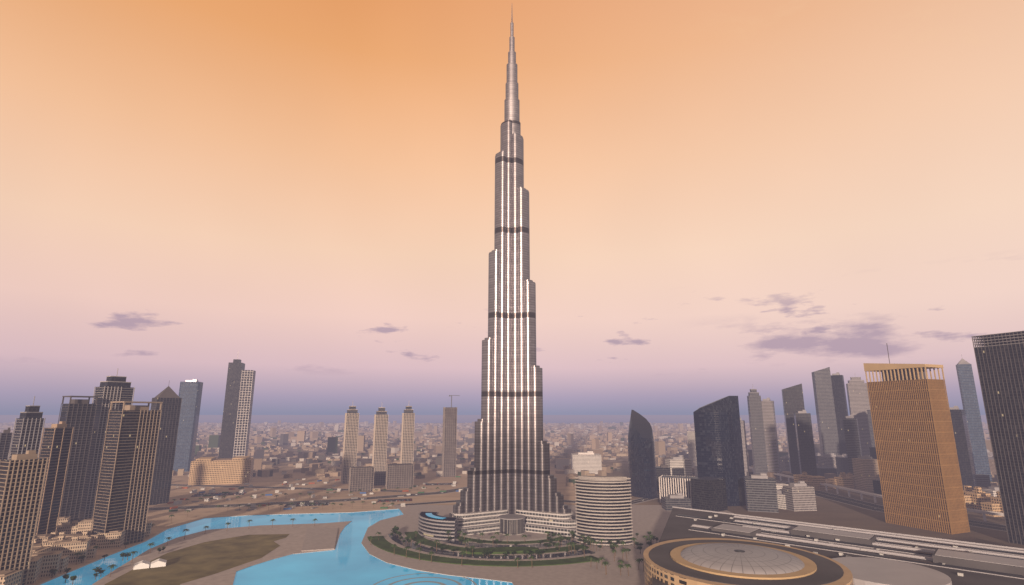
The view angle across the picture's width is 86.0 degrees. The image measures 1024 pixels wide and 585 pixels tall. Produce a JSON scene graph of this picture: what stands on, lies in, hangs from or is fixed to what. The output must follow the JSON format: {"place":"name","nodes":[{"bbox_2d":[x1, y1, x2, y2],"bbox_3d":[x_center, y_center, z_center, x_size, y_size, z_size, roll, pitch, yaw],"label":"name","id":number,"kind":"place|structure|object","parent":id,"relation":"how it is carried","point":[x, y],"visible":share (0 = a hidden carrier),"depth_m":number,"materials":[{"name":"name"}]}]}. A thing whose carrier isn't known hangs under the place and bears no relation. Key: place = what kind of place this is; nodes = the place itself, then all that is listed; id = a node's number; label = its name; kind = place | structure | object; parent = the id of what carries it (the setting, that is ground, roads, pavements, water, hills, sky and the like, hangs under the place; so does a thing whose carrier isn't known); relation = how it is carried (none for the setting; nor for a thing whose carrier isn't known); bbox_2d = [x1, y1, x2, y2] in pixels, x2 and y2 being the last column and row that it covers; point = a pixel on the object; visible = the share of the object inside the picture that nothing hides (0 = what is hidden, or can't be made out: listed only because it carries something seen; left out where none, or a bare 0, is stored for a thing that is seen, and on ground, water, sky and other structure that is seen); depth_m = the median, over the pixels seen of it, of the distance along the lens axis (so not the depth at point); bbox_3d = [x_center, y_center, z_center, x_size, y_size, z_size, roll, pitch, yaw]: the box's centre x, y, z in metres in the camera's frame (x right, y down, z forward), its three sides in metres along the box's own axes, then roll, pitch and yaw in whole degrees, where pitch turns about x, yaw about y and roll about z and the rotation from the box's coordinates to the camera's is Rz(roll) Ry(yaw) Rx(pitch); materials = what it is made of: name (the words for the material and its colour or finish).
{"place":"outdoors","nodes":[
{"label":"outdoors","id":0,"kind":"place"},
{"bbox_2d":[0,428,12,464],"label":"residence tower","id":1,"kind":"structure","parent":0,"point":[5,439],"depth_m":795.09,"materials":[{"name":"concrete"}]},
{"bbox_2d":[58,396,97,523],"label":"residence tower","id":2,"kind":"structure","parent":0,"point":[78,415],"depth_m":745.64,"materials":[{"name":"concrete"}]},
{"bbox_2d":[77,370,134,521],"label":"residence tower","id":3,"kind":"structure","parent":0,"point":[112,388],"depth_m":786.15,"materials":[{"name":"grey concrete"}]},
{"bbox_2d":[105,534,288,584],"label":"island lawn","id":4,"kind":"structure","parent":0,"point":[194,562],"depth_m":575.44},
{"bbox_2d":[133,558,166,569],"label":"event tent","id":5,"kind":"object","parent":4,"relation":"on","point":[144,564],"visible":1,"depth_m":546.07,"materials":[{"name":"white fabric"}]},
{"bbox_2d":[41,509,512,584],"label":"lake","id":6,"kind":"structure","parent":0,"point":[349,560],"depth_m":558.85,"materials":[{"name":"blue liquid"}]},
{"bbox_2d":[373,573,476,584],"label":"fountain rings","id":7,"kind":"object","parent":6,"relation":"on","point":[457,582],"visible":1,"depth_m":505.40,"materials":[{"name":"blue"}]},
{"bbox_2d":[171,484,409,491],"bbox_3d":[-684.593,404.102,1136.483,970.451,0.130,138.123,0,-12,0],"label":"road","id":8,"kind":"structure","parent":0,"point":[273,487],"depth_m":1137.85,"materials":[{"name":"grey asphalt"}]},
{"bbox_2d":[183,484,401,491],"bbox_3d":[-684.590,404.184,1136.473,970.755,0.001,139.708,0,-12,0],"label":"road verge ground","id":9,"kind":"structure","parent":0,"point":[295,487],"depth_m":1122.89,"materials":[{"name":"soil"}]},
{"bbox_2d":[341,405,358,483],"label":"slender tower","id":10,"kind":"structure","parent":0,"point":[350,442],"depth_m":1224.56,"materials":[{"name":"beige paint"}]},
{"bbox_2d":[400,406,414,463],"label":"slender tower","id":11,"kind":"structure","parent":0,"point":[407,435],"depth_m":1227.34,"materials":[{"name":"beige paint"}]},
{"bbox_2d":[397,500,576,504],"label":"road","id":12,"kind":"structure","parent":0,"point":[450,501],"depth_m":946.91,"materials":[{"name":"grey asphalt"}]},
{"bbox_2d":[0,415,1023,584],"bbox_3d":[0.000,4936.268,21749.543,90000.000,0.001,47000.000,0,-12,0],"label":"ground","id":13,"kind":"structure","parent":0,"point":[831,512],"depth_m":1040.19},
{"bbox_2d":[0,450,47,584],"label":"residence tower","id":14,"kind":"structure","parent":13,"relation":"on","point":[21,478],"depth_m":480.27,"materials":[{"name":"beige concrete"}]},
{"bbox_2d":[8,396,44,459],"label":"residence tower","id":15,"kind":"structure","parent":13,"relation":"on","point":[28,429],"depth_m":697.67,"materials":[{"name":"grey concrete"}]},
{"bbox_2d":[33,421,73,534],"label":"residence tower","id":16,"kind":"structure","parent":13,"relation":"on","point":[55,444],"depth_m":663.28,"materials":[{"name":"grey glass"}]},
{"bbox_2d":[0,516,151,584],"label":"low-rise buildings","id":17,"kind":"structure","parent":13,"relation":"on","point":[62,545],"depth_m":566.87,"materials":[{"name":"beige concrete"}]},
{"bbox_2d":[90,401,162,543],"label":"residence tower","id":18,"kind":"structure","parent":13,"relation":"on","point":[127,465],"depth_m":655.11,"materials":[{"name":"beige stone"}]},
{"bbox_2d":[148,380,181,504],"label":"residence tower","id":19,"kind":"structure","parent":13,"relation":"on","point":[169,398],"depth_m":951.24,"materials":[{"name":"grey glass"}]},
{"bbox_2d":[173,379,202,471],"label":"blue glass tower","id":20,"kind":"structure","parent":13,"relation":"on","point":[190,393],"depth_m":1474.31,"materials":[{"name":"grey glass"}]},
{"bbox_2d":[188,456,253,484],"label":"building","id":21,"kind":"structure","parent":13,"relation":"on","point":[214,470],"depth_m":1197.72,"materials":[{"name":"beige concrete"}]},
{"bbox_2d":[92,521,351,584],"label":"promenade","id":22,"kind":"structure","parent":13,"relation":"on","point":[292,542],"depth_m":641.78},
{"bbox_2d":[301,527,337,551],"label":"paved platform","id":23,"kind":"structure","parent":22,"relation":"on","point":[316,539],"depth_m":662.73,"materials":[{"name":"beige concrete"}]},
{"bbox_2d":[218,351,255,458],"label":"twin tower","id":24,"kind":"structure","parent":13,"relation":"on","point":[236,418],"depth_m":1536.25,"materials":[{"name":"grey glass"}]},
{"bbox_2d":[37,509,512,584],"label":"lake quay kerb","id":25,"kind":"structure","parent":13,"relation":"on","point":[233,516],"depth_m":614.60,"materials":[{"name":"grey stone"}]},
{"bbox_2d":[150,491,450,510],"bbox_3d":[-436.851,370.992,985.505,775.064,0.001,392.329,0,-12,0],"label":"cars","id":26,"kind":"object","parent":13,"relation":"on","point":[294,501],"depth_m":957.74,"materials":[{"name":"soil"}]},
{"bbox_2d":[147,487,462,510],"bbox_3d":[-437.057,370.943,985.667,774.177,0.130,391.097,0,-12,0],"label":"boulevard","id":27,"kind":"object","parent":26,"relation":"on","point":[298,502],"visible":0.64,"depth_m":956.86,"materials":[{"name":"grey asphalt"}]},
{"bbox_2d":[149,483,451,506],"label":"parked cars","id":28,"kind":"object","parent":13,"relation":"on","point":[212,494],"visible":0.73,"depth_m":1017.78,"materials":[{"name":"multicoloured"}]},
{"bbox_2d":[156,476,462,511],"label":"site clutter","id":29,"kind":"object","parent":13,"relation":"on","point":[253,506],"visible":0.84,"depth_m":1015.11,"materials":[{"name":"grey"}]},
{"bbox_2d":[50,526,658,583],"bbox_3d":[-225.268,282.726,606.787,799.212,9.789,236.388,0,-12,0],"label":"broadleaf trees","id":30,"kind":"object","parent":13,"relation":"on","point":[395,529],"visible":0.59,"depth_m":603.57,"materials":[{"name":"green plant"}]},
{"bbox_2d":[348,466,374,491],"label":"building","id":31,"kind":"structure","parent":13,"relation":"on","point":[362,478],"depth_m":1088.07,"materials":[{"name":"concrete"}]},
{"bbox_2d":[73,487,656,576],"bbox_3d":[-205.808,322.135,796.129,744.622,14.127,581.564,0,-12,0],"label":"palm trees","id":32,"kind":"object","parent":13,"relation":"on","point":[555,544],"visible":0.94,"depth_m":614.86,"materials":[{"name":"green plant"}]},
{"bbox_2d":[374,472,385,485],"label":"building","id":33,"kind":"structure","parent":13,"relation":"on","point":[379,478],"depth_m":1175.12,"materials":[{"name":"concrete"}]},
{"bbox_2d":[372,407,388,471],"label":"slender tower","id":34,"kind":"structure","parent":13,"relation":"on","point":[379,452],"depth_m":1225.39,"materials":[{"name":"beige paint"}]},
{"bbox_2d":[385,463,413,488],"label":"building","id":35,"kind":"structure","parent":13,"relation":"on","point":[400,475],"depth_m":1130.45,"materials":[{"name":"concrete"}]},
{"bbox_2d":[418,512,457,539],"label":"building","id":36,"kind":"structure","parent":13,"relation":"on","point":[433,525],"depth_m":668.00,"materials":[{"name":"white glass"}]},
{"bbox_2d":[442,407,456,476],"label":"tower under construction","id":37,"kind":"structure","parent":13,"relation":"on","point":[449,439],"depth_m":1349.58,"materials":[{"name":"concrete"}]},
{"bbox_2d":[0,420,997,491],"bbox_3d":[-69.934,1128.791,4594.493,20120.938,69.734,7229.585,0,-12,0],"label":"cityscape","id":38,"kind":"object","parent":13,"relation":"on","point":[573,433],"visible":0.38,"depth_m":2614.42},
{"bbox_2d":[447,17,576,519],"bbox_3d":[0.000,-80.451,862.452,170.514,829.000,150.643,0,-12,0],"label":"skyscraper","id":39,"kind":"structure","parent":13,"relation":"on","point":[510,470],"depth_m":772.96,"materials":[{"name":"metal"}]},
{"bbox_2d":[451,509,576,536],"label":"podium building","id":40,"kind":"structure","parent":13,"relation":"on","point":[519,522],"depth_m":704.93,"materials":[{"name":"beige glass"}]},
{"bbox_2d":[361,505,733,584],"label":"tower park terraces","id":41,"kind":"object","parent":13,"relation":"on","point":[550,565],"visible":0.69,"depth_m":593.69,"materials":[{"name":"grey stone"}]},
{"bbox_2d":[571,451,601,473],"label":"office block","id":42,"kind":"structure","parent":13,"relation":"on","point":[590,461],"depth_m":1399.03,"materials":[{"name":"white concrete"}]},
{"bbox_2d":[575,475,632,545],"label":"address mall hotel","id":43,"kind":"structure","parent":13,"relation":"on","point":[603,508],"depth_m":645.32,"materials":[{"name":"grey concrete"}]},
{"bbox_2d":[628,410,656,498],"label":"skyscraper","id":44,"kind":"structure","parent":13,"relation":"on","point":[642,462],"depth_m":1017.96,"materials":[{"name":"black glass"}]},
{"bbox_2d":[655,454,669,465],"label":"building","id":45,"kind":"structure","parent":13,"relation":"on","point":[660,459],"depth_m":1539.39,"materials":[{"name":"grey concrete"}]},
{"bbox_2d":[656,464,683,490],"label":"building","id":46,"kind":"structure","parent":13,"relation":"on","point":[662,469],"depth_m":1088.97,"materials":[{"name":"grey glass"}]},
{"bbox_2d":[662,493,690,510],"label":"building","id":47,"kind":"structure","parent":13,"relation":"on","point":[675,500],"depth_m":868.46,"materials":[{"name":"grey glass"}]},
{"bbox_2d":[665,455,691,476],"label":"building","id":48,"kind":"structure","parent":13,"relation":"on","point":[680,461],"depth_m":1093.76,"materials":[{"name":"grey concrete"}]},
{"bbox_2d":[659,475,697,504],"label":"building","id":49,"kind":"structure","parent":13,"relation":"on","point":[671,484],"depth_m":944.31,"materials":[{"name":"concrete"}]},
{"bbox_2d":[676,451,688,458],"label":"building","id":50,"kind":"structure","parent":13,"relation":"on","point":[684,453],"depth_m":1682.02,"materials":[{"name":"grey concrete"}]},
{"bbox_2d":[687,431,696,467],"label":"building","id":51,"kind":"structure","parent":13,"relation":"on","point":[691,445],"depth_m":1419.08,"materials":[{"name":"grey concrete"}]},
{"bbox_2d":[694,466,697,476],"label":"building","id":52,"kind":"structure","parent":13,"relation":"on","point":[695,470],"depth_m":1215.99,"materials":[{"name":"grey concrete"}]},
{"bbox_2d":[690,477,727,511],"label":"building","id":53,"kind":"structure","parent":13,"relation":"on","point":[709,493],"depth_m":864.96,"materials":[{"name":"grey glass"}]},
{"bbox_2d":[693,396,745,505],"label":"skyscraper","id":54,"kind":"structure","parent":13,"relation":"on","point":[718,440],"depth_m":935.38,"materials":[{"name":"black glass"}]},
{"bbox_2d":[740,417,748,474],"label":"tower","id":55,"kind":"structure","parent":13,"relation":"on","point":[744,446],"depth_m":1371.94,"materials":[{"name":"grey concrete"}]},
{"bbox_2d":[748,449,752,465],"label":"building","id":56,"kind":"structure","parent":13,"relation":"on","point":[750,457],"depth_m":1589.19,"materials":[{"name":"grey glass"}]},
{"bbox_2d":[747,389,767,474],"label":"tower","id":57,"kind":"structure","parent":13,"relation":"on","point":[759,456],"depth_m":1308.06,"materials":[{"name":"grey glass"}]},
{"bbox_2d":[744,473,778,512],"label":"office block","id":58,"kind":"structure","parent":13,"relation":"on","point":[760,493],"depth_m":862.45,"materials":[{"name":"grey glass"}]},
{"bbox_2d":[761,398,780,478],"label":"tower","id":59,"kind":"structure","parent":13,"relation":"on","point":[771,438],"depth_m":1305.26,"materials":[{"name":"grey glass"}]},
{"bbox_2d":[777,488,785,508],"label":"building","id":60,"kind":"structure","parent":13,"relation":"on","point":[781,500],"depth_m":887.16,"materials":[{"name":"grey concrete"}]},
{"bbox_2d":[776,483,787,489],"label":"building","id":61,"kind":"structure","parent":13,"relation":"on","point":[779,486],"depth_m":1072.87,"materials":[{"name":"grey concrete"}]},
{"bbox_2d":[779,455,789,471],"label":"building","id":62,"kind":"structure","parent":13,"relation":"on","point":[784,463],"depth_m":1419.84,"materials":[{"name":"grey concrete"}]},
{"bbox_2d":[782,384,804,475],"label":"tower","id":63,"kind":"structure","parent":13,"relation":"on","point":[793,399],"depth_m":1317.25,"materials":[{"name":"grey glass"}]},
{"bbox_2d":[783,481,816,510],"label":"building","id":64,"kind":"structure","parent":13,"relation":"on","point":[799,495],"depth_m":869.75,"materials":[{"name":"grey concrete"}]},
{"bbox_2d":[630,475,991,504],"bbox_3d":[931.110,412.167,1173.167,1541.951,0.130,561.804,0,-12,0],"label":"cross road","id":65,"kind":"structure","parent":13,"relation":"on","point":[638,500],"depth_m":979.79,"materials":[{"name":"grey asphalt"}]},
{"bbox_2d":[815,453,820,463],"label":"building","id":66,"kind":"structure","parent":13,"relation":"on","point":[817,454],"depth_m":1609.91,"materials":[{"name":"grey glass"}]},
{"bbox_2d":[811,367,839,455],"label":"tower","id":67,"kind":"structure","parent":13,"relation":"on","point":[825,413],"depth_m":1394.17,"materials":[{"name":"grey glass"}]},
{"bbox_2d":[817,453,836,467],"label":"building","id":68,"kind":"structure","parent":13,"relation":"on","point":[827,460],"depth_m":1333.16,"materials":[{"name":"grey concrete"}]},
{"bbox_2d":[817,467,837,476],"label":"building","id":69,"kind":"structure","parent":13,"relation":"on","point":[821,471],"depth_m":1295.00,"materials":[{"name":"grey glass"}]},
{"bbox_2d":[665,444,1003,521],"bbox_3d":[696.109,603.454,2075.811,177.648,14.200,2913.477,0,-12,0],"label":"metro viaduct","id":70,"kind":"object","parent":13,"relation":"on","point":[984,512],"visible":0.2,"depth_m":986.85,"materials":[{"name":"white concrete"}]},
{"bbox_2d":[831,372,847,454],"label":"tower","id":71,"kind":"structure","parent":13,"relation":"on","point":[839,396],"depth_m":1396.14,"materials":[{"name":"grey glass"}]},
{"bbox_2d":[835,454,848,476],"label":"building","id":72,"kind":"structure","parent":13,"relation":"on","point":[842,465],"depth_m":1310.61,"materials":[{"name":"grey glass"}]},
{"bbox_2d":[843,415,861,474],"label":"tower","id":73,"kind":"structure","parent":13,"relation":"on","point":[852,436],"depth_m":1177.37,"materials":[{"name":"grey glass"}]},
{"bbox_2d":[846,377,871,456],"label":"tower","id":74,"kind":"structure","parent":13,"relation":"on","point":[858,397],"depth_m":1394.83,"materials":[{"name":"grey concrete"}]},
{"bbox_2d":[852,455,880,490],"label":"building","id":75,"kind":"structure","parent":13,"relation":"on","point":[865,470],"depth_m":1097.56,"materials":[{"name":"grey concrete"}]},
{"bbox_2d":[867,410,876,446],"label":"tower","id":76,"kind":"structure","parent":13,"relation":"on","point":[871,428],"depth_m":1314.94,"materials":[{"name":"grey glass"}]},
{"bbox_2d":[869,447,877,458],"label":"building","id":77,"kind":"structure","parent":13,"relation":"on","point":[873,454],"depth_m":1156.69,"materials":[{"name":"grey glass"}]},
{"bbox_2d":[873,477,881,494],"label":"building","id":78,"kind":"structure","parent":13,"relation":"on","point":[877,486],"depth_m":1022.28,"materials":[{"name":"grey glass"}]},
{"bbox_2d":[793,472,1003,516],"bbox_3d":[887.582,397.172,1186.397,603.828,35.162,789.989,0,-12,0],"label":"buildings","id":79,"kind":"structure","parent":13,"relation":"on","point":[977,498],"depth_m":898.24,"materials":[{"name":"beige concrete"}]},
{"bbox_2d":[975,474,990,486],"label":"building","id":80,"kind":"structure","parent":13,"relation":"on","point":[982,480],"depth_m":1108.35,"materials":[{"name":"grey glass"}]},
{"bbox_2d":[987,449,992,456],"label":"building","id":81,"kind":"structure","parent":13,"relation":"on","point":[989,453],"depth_m":1638.78,"materials":[{"name":"grey concrete"}]},
{"bbox_2d":[982,485,998,496],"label":"building","id":82,"kind":"structure","parent":13,"relation":"on","point":[992,491],"depth_m":937.84,"materials":[{"name":"grey concrete"}]},
{"bbox_2d":[988,456,996,474],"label":"building","id":83,"kind":"structure","parent":13,"relation":"on","point":[992,465],"depth_m":1378.45,"materials":[{"name":"grey concrete"}]},
{"bbox_2d":[0,0,1023,414],"label":"sky","id":84,"kind":"structure","parent":0,"point":[727,197],"materials":[{"name":"orange"}]},
{"bbox_2d":[794,410,817,475],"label":"tower","id":85,"kind":"structure","parent":0,"point":[805,443],"depth_m":1211.02,"materials":[{"name":"grey glass"}]},
{"bbox_2d":[643,506,1023,584],"bbox_3d":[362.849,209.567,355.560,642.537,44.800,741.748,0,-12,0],"label":"dubai mall roof","id":86,"kind":"structure","parent":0,"point":[831,555],"depth_m":458.05,"materials":[{"name":"grey concrete"}]},
{"bbox_2d":[680,543,804,574],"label":"dome roof","id":87,"kind":"structure","parent":86,"relation":"on","point":[752,559],"depth_m":414.81,"materials":[{"name":"metal"}]},
{"bbox_2d":[665,448,1006,531],"bbox_3d":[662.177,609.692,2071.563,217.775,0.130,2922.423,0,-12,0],"label":"road","id":88,"kind":"structure","parent":0,"point":[858,503],"depth_m":926.18,"materials":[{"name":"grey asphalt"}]},
{"bbox_2d":[863,343,969,533],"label":"bronze tower","id":89,"kind":"structure","parent":0,"point":[919,471],"depth_m":747.26,"materials":[{"name":"brown glass"}]},
{"bbox_2d":[948,406,976,486],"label":"tower","id":90,"kind":"structure","parent":0,"point":[963,449],"depth_m":1116.96,"materials":[{"name":"grey glass"}]},
{"bbox_2d":[956,354,991,480],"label":"tower","id":91,"kind":"structure","parent":0,"point":[968,393],"depth_m":1247.09,"materials":[{"name":"blue glass"}]},
{"bbox_2d":[971,331,1023,544],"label":"dark tower","id":92,"kind":"structure","parent":0,"point":[999,357],"depth_m":665.64,"materials":[{"name":"black glass"}]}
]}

